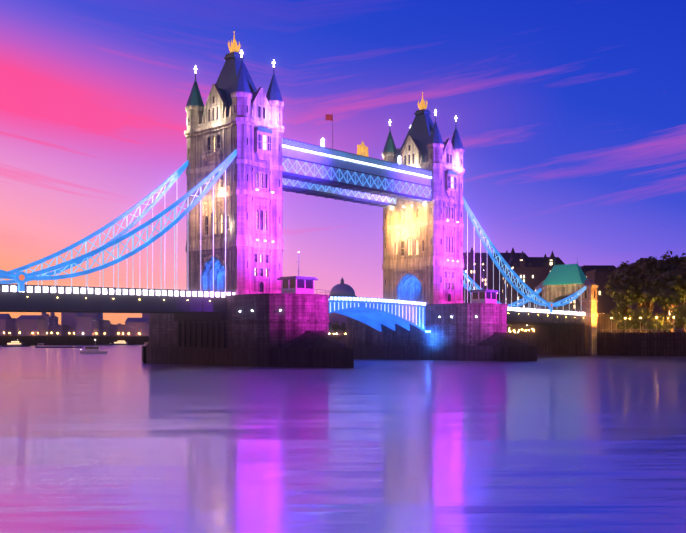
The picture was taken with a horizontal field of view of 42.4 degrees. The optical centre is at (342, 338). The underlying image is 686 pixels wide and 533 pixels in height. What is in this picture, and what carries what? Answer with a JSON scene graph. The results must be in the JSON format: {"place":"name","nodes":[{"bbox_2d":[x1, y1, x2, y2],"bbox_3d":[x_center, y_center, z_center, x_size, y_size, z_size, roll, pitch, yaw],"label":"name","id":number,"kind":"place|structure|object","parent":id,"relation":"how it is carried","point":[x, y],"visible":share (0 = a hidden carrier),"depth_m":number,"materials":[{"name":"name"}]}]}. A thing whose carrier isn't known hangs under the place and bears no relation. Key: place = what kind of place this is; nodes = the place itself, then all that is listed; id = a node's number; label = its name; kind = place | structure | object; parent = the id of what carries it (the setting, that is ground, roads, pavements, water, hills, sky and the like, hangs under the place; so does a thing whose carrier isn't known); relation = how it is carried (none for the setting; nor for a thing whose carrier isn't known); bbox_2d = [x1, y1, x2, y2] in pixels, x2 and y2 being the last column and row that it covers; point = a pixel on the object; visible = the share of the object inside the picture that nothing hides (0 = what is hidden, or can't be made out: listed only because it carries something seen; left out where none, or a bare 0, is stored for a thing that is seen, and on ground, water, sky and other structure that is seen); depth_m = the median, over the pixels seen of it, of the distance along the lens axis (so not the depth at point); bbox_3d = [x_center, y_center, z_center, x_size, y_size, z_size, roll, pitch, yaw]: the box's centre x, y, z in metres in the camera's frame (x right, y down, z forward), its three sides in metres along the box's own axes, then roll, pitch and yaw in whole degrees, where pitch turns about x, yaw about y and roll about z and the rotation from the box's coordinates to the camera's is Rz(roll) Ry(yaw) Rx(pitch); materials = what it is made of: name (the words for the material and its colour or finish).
{"place":"outdoors","nodes":[
{"label":"outdoors","id":0,"kind":"place"},
{"bbox_2d":[37,343,67,346],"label":"boat","id":1,"kind":"object","parent":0,"point":[48,346],"visible":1,"depth_m":632.90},
{"bbox_2d":[198,127,271,291],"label":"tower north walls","id":2,"kind":"structure","parent":0,"point":[208,265],"depth_m":225.12,"materials":[{"name":"beige stone"}]},
{"bbox_2d":[281,279,313,293],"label":"control cabin walls","id":3,"kind":"structure","parent":0,"point":[299,290],"depth_m":212.52,"materials":[{"name":"paint"}]},
{"bbox_2d":[282,279,312,288],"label":"cabin windows","id":4,"kind":"structure","parent":3,"relation":"in","point":[300,283],"depth_m":212.44,"materials":[{"name":"glass"}]},
{"bbox_2d":[0,345,685,532],"bbox_3d":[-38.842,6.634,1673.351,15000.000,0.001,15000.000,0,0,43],"label":"river water","id":5,"kind":"structure","parent":0,"point":[119,439],"depth_m":54.87,"materials":[{"name":"purple liquid"}]},
{"bbox_2d":[2,345,29,346],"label":"boat hull","id":6,"kind":"object","parent":5,"relation":"on","point":[15,345],"visible":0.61,"depth_m":711.69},
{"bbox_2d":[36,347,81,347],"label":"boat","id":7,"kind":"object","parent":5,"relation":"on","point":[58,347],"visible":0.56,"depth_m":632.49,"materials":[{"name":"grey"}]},
{"bbox_2d":[80,351,107,353],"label":"moored launch hull","id":8,"kind":"object","parent":5,"relation":"on","point":[93,352],"visible":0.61,"depth_m":390.54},
{"bbox_2d":[85,346,99,350],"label":"boat cabin","id":9,"kind":"object","parent":8,"relation":"on","point":[87,349],"visible":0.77,"depth_m":390.63,"materials":[{"name":"grey"}]},
{"bbox_2d":[114,340,127,343],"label":"boat cabin","id":10,"kind":"object","parent":5,"relation":"on","point":[121,341],"visible":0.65,"depth_m":893.37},
{"bbox_2d":[142,293,353,367],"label":"pier","id":11,"kind":"structure","parent":5,"relation":"in","point":[266,332],"depth_m":210.69,"materials":[{"name":"stone"}]},
{"bbox_2d":[0,284,234,312],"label":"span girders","id":12,"kind":"object","parent":11,"relation":"on","point":[41,301],"visible":0.88,"depth_m":194.96,"materials":[{"name":"grey metal"}]},
{"bbox_2d":[2,285,234,296],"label":"bridge parapet lights","id":13,"kind":"object","parent":12,"relation":"on","point":[68,290],"visible":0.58,"depth_m":194.21},
{"bbox_2d":[184,86,284,294],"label":"bridge tower","id":14,"kind":"structure","parent":11,"relation":"on","point":[240,121],"depth_m":224.16,"materials":[{"name":"beige stone"}]},
{"bbox_2d":[188,96,279,291],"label":"tower windows","id":15,"kind":"structure","parent":14,"relation":"in","point":[264,148],"depth_m":224.11,"materials":[{"name":"glass"}]},
{"bbox_2d":[186,51,282,133],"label":"tower roofs","id":16,"kind":"structure","parent":14,"relation":"on","point":[234,76],"depth_m":227.96,"materials":[{"name":"tile"}]},
{"bbox_2d":[228,31,239,52],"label":"gold crown finial","id":17,"kind":"object","parent":16,"relation":"on","point":[234,46],"visible":0.98,"depth_m":230.27,"materials":[{"name":"gold metal"}]},
{"bbox_2d":[194,49,275,72],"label":"cross finials","id":18,"kind":"object","parent":16,"relation":"on","point":[241,56],"visible":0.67,"depth_m":228.31,"materials":[{"name":"white metal"}]},
{"bbox_2d":[189,84,280,291],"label":"stone trim","id":19,"kind":"structure","parent":14,"relation":"attached to","point":[261,202],"depth_m":224.36,"materials":[{"name":"beige stone"}]},
{"bbox_2d":[0,149,585,312],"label":"suspension chains","id":20,"kind":"object","parent":14,"relation":"hanging from","point":[175,175],"visible":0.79,"depth_m":210.95,"materials":[{"name":"blue metal"}]},
{"bbox_2d":[14,271,552,307],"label":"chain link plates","id":21,"kind":"object","parent":20,"relation":"attached to","point":[17,279],"visible":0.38,"depth_m":177.75,"materials":[{"name":"blue metal"}]},
{"bbox_2d":[19,274,552,306],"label":"chain joint","id":22,"kind":"object","parent":21,"relation":"attached to","point":[21,277],"visible":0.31,"depth_m":177.80,"materials":[{"name":"metal"}]},
{"bbox_2d":[26,170,545,309],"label":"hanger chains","id":23,"kind":"object","parent":20,"relation":"hanging from","point":[225,258],"visible":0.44,"depth_m":216.10,"materials":[{"name":"white metal"}]},
{"bbox_2d":[277,266,328,294],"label":"cabin roof","id":24,"kind":"structure","parent":11,"relation":"on","point":[297,277],"depth_m":212.16,"materials":[{"name":"metal"}]},
{"bbox_2d":[339,303,536,360],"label":"pier","id":25,"kind":"structure","parent":5,"relation":"in","point":[463,333],"depth_m":268.16,"materials":[{"name":"stone"}]},
{"bbox_2d":[382,135,464,304],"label":"bridge tower","id":26,"kind":"structure","parent":25,"relation":"on","point":[436,166],"depth_m":280.84,"materials":[{"name":"stone"}]},
{"bbox_2d":[282,138,431,207],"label":"walkway chords","id":27,"kind":"object","parent":26,"relation":"attached to","point":[320,181],"visible":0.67,"depth_m":256.45,"materials":[{"name":"metal"}]},
{"bbox_2d":[325,114,332,120],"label":"flag","id":28,"kind":"object","parent":27,"relation":"on","point":[329,117],"visible":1,"depth_m":245.93,"materials":[{"name":"red fabric"}]},
{"bbox_2d":[282,147,430,203],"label":"walkway","id":29,"kind":"structure","parent":27,"relation":"on","point":[315,158],"depth_m":253.77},
{"bbox_2d":[282,145,431,178],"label":"light strip","id":30,"kind":"object","parent":29,"relation":"on","point":[309,151],"visible":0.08,"depth_m":250.25,"materials":[{"name":"white"}]},
{"bbox_2d":[282,138,431,203],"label":"lattice trusswork","id":31,"kind":"object","parent":27,"relation":"attached to","point":[355,173],"visible":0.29,"depth_m":254.92,"materials":[{"name":"white metal"}]},
{"bbox_2d":[321,138,400,163],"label":"lit walkway posts","id":32,"kind":"object","parent":27,"relation":"on","point":[322,145],"visible":0.92,"depth_m":241.20,"materials":[{"name":"white"}]},
{"bbox_2d":[357,141,368,156],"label":"walkway coat of arms","id":33,"kind":"object","parent":27,"relation":"on","point":[362,149],"visible":0.85,"depth_m":252.70},
{"bbox_2d":[383,109,463,174],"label":"tower roofs","id":34,"kind":"structure","parent":26,"relation":"attached to","point":[423,131],"depth_m":285.14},
{"bbox_2d":[418,92,427,109],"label":"gold crown finial","id":35,"kind":"object","parent":34,"relation":"on","point":[421,105],"visible":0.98,"depth_m":287.62,"materials":[{"name":"gold metal"}]},
{"bbox_2d":[388,109,457,127],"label":"cross finials","id":36,"kind":"object","parent":34,"relation":"on","point":[435,112],"visible":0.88,"depth_m":285.72,"materials":[{"name":"white metal"}]},
{"bbox_2d":[385,145,461,300],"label":"tower windows","id":37,"kind":"structure","parent":26,"relation":"attached to","point":[417,209],"depth_m":282.51,"materials":[{"name":"glass"}]},
{"bbox_2d":[462,271,506,301],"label":"pavilion roof","id":38,"kind":"structure","parent":25,"relation":"on","point":[485,290],"depth_m":269.01,"materials":[{"name":"metal"}]},
{"bbox_2d":[507,306,584,324],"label":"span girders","id":39,"kind":"object","parent":25,"relation":"on","point":[525,318],"visible":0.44,"depth_m":327.90,"materials":[{"name":"black metal"}]},
{"bbox_2d":[508,307,584,315],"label":"span parapet lights","id":40,"kind":"object","parent":39,"relation":"attached to","point":[545,311],"visible":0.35,"depth_m":323.64},
{"bbox_2d":[597,331,685,356],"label":"quay timber piles","id":41,"kind":"object","parent":5,"relation":"in","point":[640,339],"visible":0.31,"depth_m":336.53,"materials":[{"name":"brown wood"}]},
{"bbox_2d":[0,332,685,356],"bbox_3d":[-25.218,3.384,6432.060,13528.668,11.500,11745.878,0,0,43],"label":"bank ground","id":42,"kind":"structure","parent":0,"point":[527,338],"depth_m":370.79,"materials":[{"name":"stone"}]},
{"bbox_2d":[0,319,12,335],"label":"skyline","id":43,"kind":"structure","parent":42,"relation":"on","point":[6,326],"depth_m":842.62,"materials":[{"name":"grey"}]},
{"bbox_2d":[0,314,11,318],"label":"building roof","id":44,"kind":"structure","parent":43,"relation":"on","point":[5,316],"depth_m":846.76,"materials":[{"name":"grey"}]},
{"bbox_2d":[12,322,14,335],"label":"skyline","id":45,"kind":"structure","parent":42,"relation":"on","point":[13,328],"depth_m":874.96,"materials":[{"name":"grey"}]},
{"bbox_2d":[15,319,47,335],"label":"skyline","id":46,"kind":"structure","parent":42,"relation":"on","point":[28,327],"depth_m":857.85,"materials":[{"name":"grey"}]},
{"bbox_2d":[17,315,46,319],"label":"building roof","id":47,"kind":"structure","parent":46,"relation":"on","point":[40,317],"depth_m":868.76,"materials":[{"name":"grey"}]},
{"bbox_2d":[42,314,58,335],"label":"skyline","id":48,"kind":"structure","parent":42,"relation":"on","point":[50,320],"depth_m":915.26,"materials":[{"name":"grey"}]},
{"bbox_2d":[41,312,56,316],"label":"distant rooftop","id":49,"kind":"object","parent":48,"relation":"on","point":[47,315],"depth_m":928.94,"materials":[{"name":"grey"}]},
{"bbox_2d":[48,322,69,335],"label":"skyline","id":50,"kind":"structure","parent":42,"relation":"on","point":[54,329],"depth_m":903.90,"materials":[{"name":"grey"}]},
{"bbox_2d":[50,315,68,326],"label":"skyline roof","id":51,"kind":"structure","parent":50,"relation":"on","point":[55,319],"depth_m":904.85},
{"bbox_2d":[61,313,81,335],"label":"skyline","id":52,"kind":"structure","parent":42,"relation":"on","point":[69,319],"depth_m":933.44,"materials":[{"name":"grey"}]},
{"bbox_2d":[75,317,98,335],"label":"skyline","id":53,"kind":"structure","parent":42,"relation":"on","point":[87,326],"depth_m":922.16,"materials":[{"name":"purple"}]},
{"bbox_2d":[82,313,102,319],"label":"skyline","id":54,"kind":"structure","parent":42,"relation":"on","point":[100,315],"depth_m":1159.08,"materials":[{"name":"grey"}]},
{"bbox_2d":[99,321,110,335],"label":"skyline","id":55,"kind":"structure","parent":42,"relation":"on","point":[104,326],"depth_m":957.07},
{"bbox_2d":[110,325,124,335],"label":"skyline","id":56,"kind":"structure","parent":42,"relation":"on","point":[115,330],"depth_m":981.39,"materials":[{"name":"purple"}]},
{"bbox_2d":[125,322,148,335],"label":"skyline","id":57,"kind":"structure","parent":42,"relation":"on","point":[135,328],"depth_m":979.31,"materials":[{"name":"purple"}]},
{"bbox_2d":[125,318,148,321],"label":"building roof","id":58,"kind":"structure","parent":57,"relation":"on","point":[137,320],"depth_m":983.79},
{"bbox_2d":[142,313,148,317],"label":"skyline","id":59,"kind":"structure","parent":42,"relation":"on","point":[145,315],"depth_m":1157.11,"materials":[{"name":"purple"}]},
{"bbox_2d":[331,321,339,335],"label":"tree","id":60,"kind":"object","parent":42,"relation":"on","point":[336,325],"depth_m":1021.50,"materials":[{"name":"plant"}]},
{"bbox_2d":[329,312,345,335],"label":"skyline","id":61,"kind":"structure","parent":42,"relation":"on","point":[336,317],"depth_m":1030.91,"materials":[{"name":"purple"}]},
{"bbox_2d":[339,322,345,335],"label":"tree","id":62,"kind":"object","parent":42,"relation":"on","point":[342,327],"depth_m":1023.06,"materials":[{"name":"plant"}]},
{"bbox_2d":[330,295,355,296],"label":"domed hall","id":63,"kind":"structure","parent":42,"relation":"on","point":[344,295],"depth_m":1059.43,"materials":[{"name":"grey"}]},
{"bbox_2d":[329,277,354,295],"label":"dome","id":64,"kind":"structure","parent":63,"relation":"on","point":[341,288],"depth_m":1063.49,"materials":[{"name":"metal"}]},
{"bbox_2d":[463,255,514,302],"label":"building","id":65,"kind":"structure","parent":42,"relation":"on","point":[474,270],"depth_m":688.49,"materials":[{"name":"brown"}]},
{"bbox_2d":[463,248,527,262],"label":"bank block roof","id":66,"kind":"structure","parent":65,"relation":"attached to","point":[485,257],"depth_m":691.31,"materials":[{"name":"black"}]},
{"bbox_2d":[502,260,554,332],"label":"building","id":67,"kind":"structure","parent":42,"relation":"on","point":[532,278],"depth_m":650.01,"materials":[{"name":"brown"}]},
{"bbox_2d":[503,251,564,267],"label":"bank block roof","id":68,"kind":"structure","parent":67,"relation":"attached to","point":[532,261],"depth_m":652.42,"materials":[{"name":"black"}]},
{"bbox_2d":[535,279,597,355],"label":"abutment stone","id":69,"kind":"object","parent":42,"relation":"on","point":[553,293],"visible":0.62,"depth_m":347.79,"materials":[{"name":"beige stone"}]},
{"bbox_2d":[542,261,586,284],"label":"green roof","id":70,"kind":"structure","parent":69,"relation":"on","point":[566,274],"depth_m":353.36,"materials":[{"name":"teal metal"}]},
{"bbox_2d":[540,291,594,297],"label":"windows","id":71,"kind":"structure","parent":69,"relation":"attached to","point":[585,294],"depth_m":346.94,"materials":[{"name":"glass"}]},
{"bbox_2d":[553,296,579,314],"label":"building","id":72,"kind":"structure","parent":42,"relation":"on","point":[574,305],"depth_m":552.11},
{"bbox_2d":[585,272,616,313],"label":"building","id":73,"kind":"structure","parent":42,"relation":"on","point":[606,303],"depth_m":511.28,"materials":[{"name":"brown"}]},
{"bbox_2d":[580,265,615,273],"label":"building roof","id":74,"kind":"structure","parent":73,"relation":"attached to","point":[585,268],"depth_m":595.55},
{"bbox_2d":[552,313,684,332],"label":"approach viaduct","id":75,"kind":"object","parent":42,"relation":"on","point":[604,322],"depth_m":359.02,"materials":[{"name":"stone"}]},
{"bbox_2d":[610,305,632,331],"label":"plane tree","id":76,"kind":"object","parent":42,"relation":"on","point":[619,315],"depth_m":353.29,"materials":[{"name":"green plant"}]},
{"bbox_2d":[616,320,629,330],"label":"bush","id":77,"kind":"object","parent":42,"relation":"on","point":[620,325],"visible":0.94,"depth_m":345.03,"materials":[{"name":"green plant"}]},
{"bbox_2d":[604,267,644,331],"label":"plane tree","id":78,"kind":"object","parent":42,"relation":"on","point":[622,287],"depth_m":345.99,"materials":[{"name":"green plant"}]},
{"bbox_2d":[617,257,649,331],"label":"plane tree","id":79,"kind":"object","parent":42,"relation":"on","point":[624,265],"depth_m":358.91,"materials":[{"name":"green plant"}]},
{"bbox_2d":[625,317,645,331],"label":"bush","id":80,"kind":"object","parent":42,"relation":"on","point":[634,326],"depth_m":347.16,"materials":[{"name":"green plant"}]},
{"bbox_2d":[602,316,677,332],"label":"quay railing and lamp posts","id":81,"kind":"object","parent":42,"relation":"on","point":[640,329],"visible":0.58,"depth_m":339.06,"materials":[{"name":"black metal"}]},
{"bbox_2d":[629,307,652,331],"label":"plane tree","id":82,"kind":"object","parent":42,"relation":"on","point":[644,313],"depth_m":340.38,"materials":[{"name":"green plant"}]},
{"bbox_2d":[617,302,684,315],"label":"building","id":83,"kind":"structure","parent":42,"relation":"on","point":[657,310],"depth_m":470.59,"materials":[{"name":"brown"}]},
{"bbox_2d":[630,256,674,331],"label":"plane tree","id":84,"kind":"object","parent":42,"relation":"on","point":[645,267],"depth_m":345.25,"materials":[{"name":"green plant"}]},
{"bbox_2d":[645,318,660,331],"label":"bush","id":85,"kind":"object","parent":42,"relation":"on","point":[650,324],"depth_m":336.55,"materials":[{"name":"green plant"}]},
{"bbox_2d":[652,313,669,331],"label":"plane tree","id":86,"kind":"object","parent":42,"relation":"on","point":[660,316],"depth_m":346.48,"materials":[{"name":"green plant"}]},
{"bbox_2d":[640,268,685,331],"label":"plane tree","id":87,"kind":"object","parent":42,"relation":"on","point":[660,294],"depth_m":335.03,"materials":[{"name":"green plant"}]},
{"bbox_2d":[661,320,674,330],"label":"bush","id":88,"kind":"object","parent":42,"relation":"on","point":[669,326],"visible":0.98,"depth_m":332.50,"materials":[{"name":"green plant"}]},
{"bbox_2d":[659,251,685,331],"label":"plane tree","id":89,"kind":"object","parent":42,"relation":"on","point":[675,262],"depth_m":355.34,"materials":[{"name":"green plant"}]},
{"bbox_2d":[668,305,685,331],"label":"plane tree","id":90,"kind":"object","parent":42,"relation":"on","point":[679,313],"depth_m":330.48,"materials":[{"name":"green plant"}]},
{"bbox_2d":[669,262,685,331],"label":"plane tree","id":91,"kind":"object","parent":42,"relation":"on","point":[681,270],"depth_m":340.23,"materials":[{"name":"green plant"}]},
{"bbox_2d":[673,319,685,328],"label":"bush","id":92,"kind":"object","parent":42,"relation":"on","point":[678,325],"depth_m":335.21,"materials":[{"name":"green plant"}]},
{"bbox_2d":[0,0,685,324],"label":"sky","id":93,"kind":"structure","parent":0,"point":[570,124],"materials":[{"name":"blue"}]},
{"bbox_2d":[391,171,453,301],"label":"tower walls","id":94,"kind":"structure","parent":0,"point":[421,273],"depth_m":282.91,"materials":[{"name":"beige stone"}]},
{"bbox_2d":[471,292,496,302],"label":"control cabin walls","id":95,"kind":"structure","parent":0,"point":[485,301],"depth_m":270.09,"materials":[{"name":"stone"}]},
{"bbox_2d":[473,292,495,298],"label":"pavilion windows","id":96,"kind":"structure","parent":95,"relation":"in","point":[481,295],"depth_m":269.72,"materials":[{"name":"glass"}]},
{"bbox_2d":[534,324,588,355],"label":"embankment wall","id":97,"kind":"structure","parent":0,"point":[561,339],"depth_m":350.37,"materials":[{"name":"brown stone"}]},
{"bbox_2d":[586,268,615,273],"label":"building roof","id":98,"kind":"structure","parent":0,"point":[605,270],"depth_m":512.36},
{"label":"quay lamp posts","id":99,"kind":"object","parent":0,"visible":0},
{"bbox_2d":[3,328,533,333],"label":"orange quay lamps","id":100,"kind":"object","parent":99,"relation":"attached to","point":[333,333],"visible":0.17,"depth_m":840.07,"materials":[{"name":"orange"}]},
{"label":"bascule bridge roadway","id":101,"kind":"structure","parent":0,"visible":0},
{"bbox_2d":[329,296,426,330],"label":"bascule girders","id":102,"kind":"object","parent":101,"relation":"attached to","point":[374,317],"visible":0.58,"depth_m":269.07,"materials":[{"name":"blue metal"}]},
{"bbox_2d":[330,302,419,325],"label":"bascule ribs","id":103,"kind":"object","parent":102,"relation":"attached to","point":[384,310],"visible":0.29,"depth_m":263.25,"materials":[{"name":"metal"}]},
{"bbox_2d":[330,297,425,304],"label":"bascule parapet lights","id":104,"kind":"object","parent":102,"relation":"attached to","point":[368,299],"visible":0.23,"depth_m":256.78}
]}

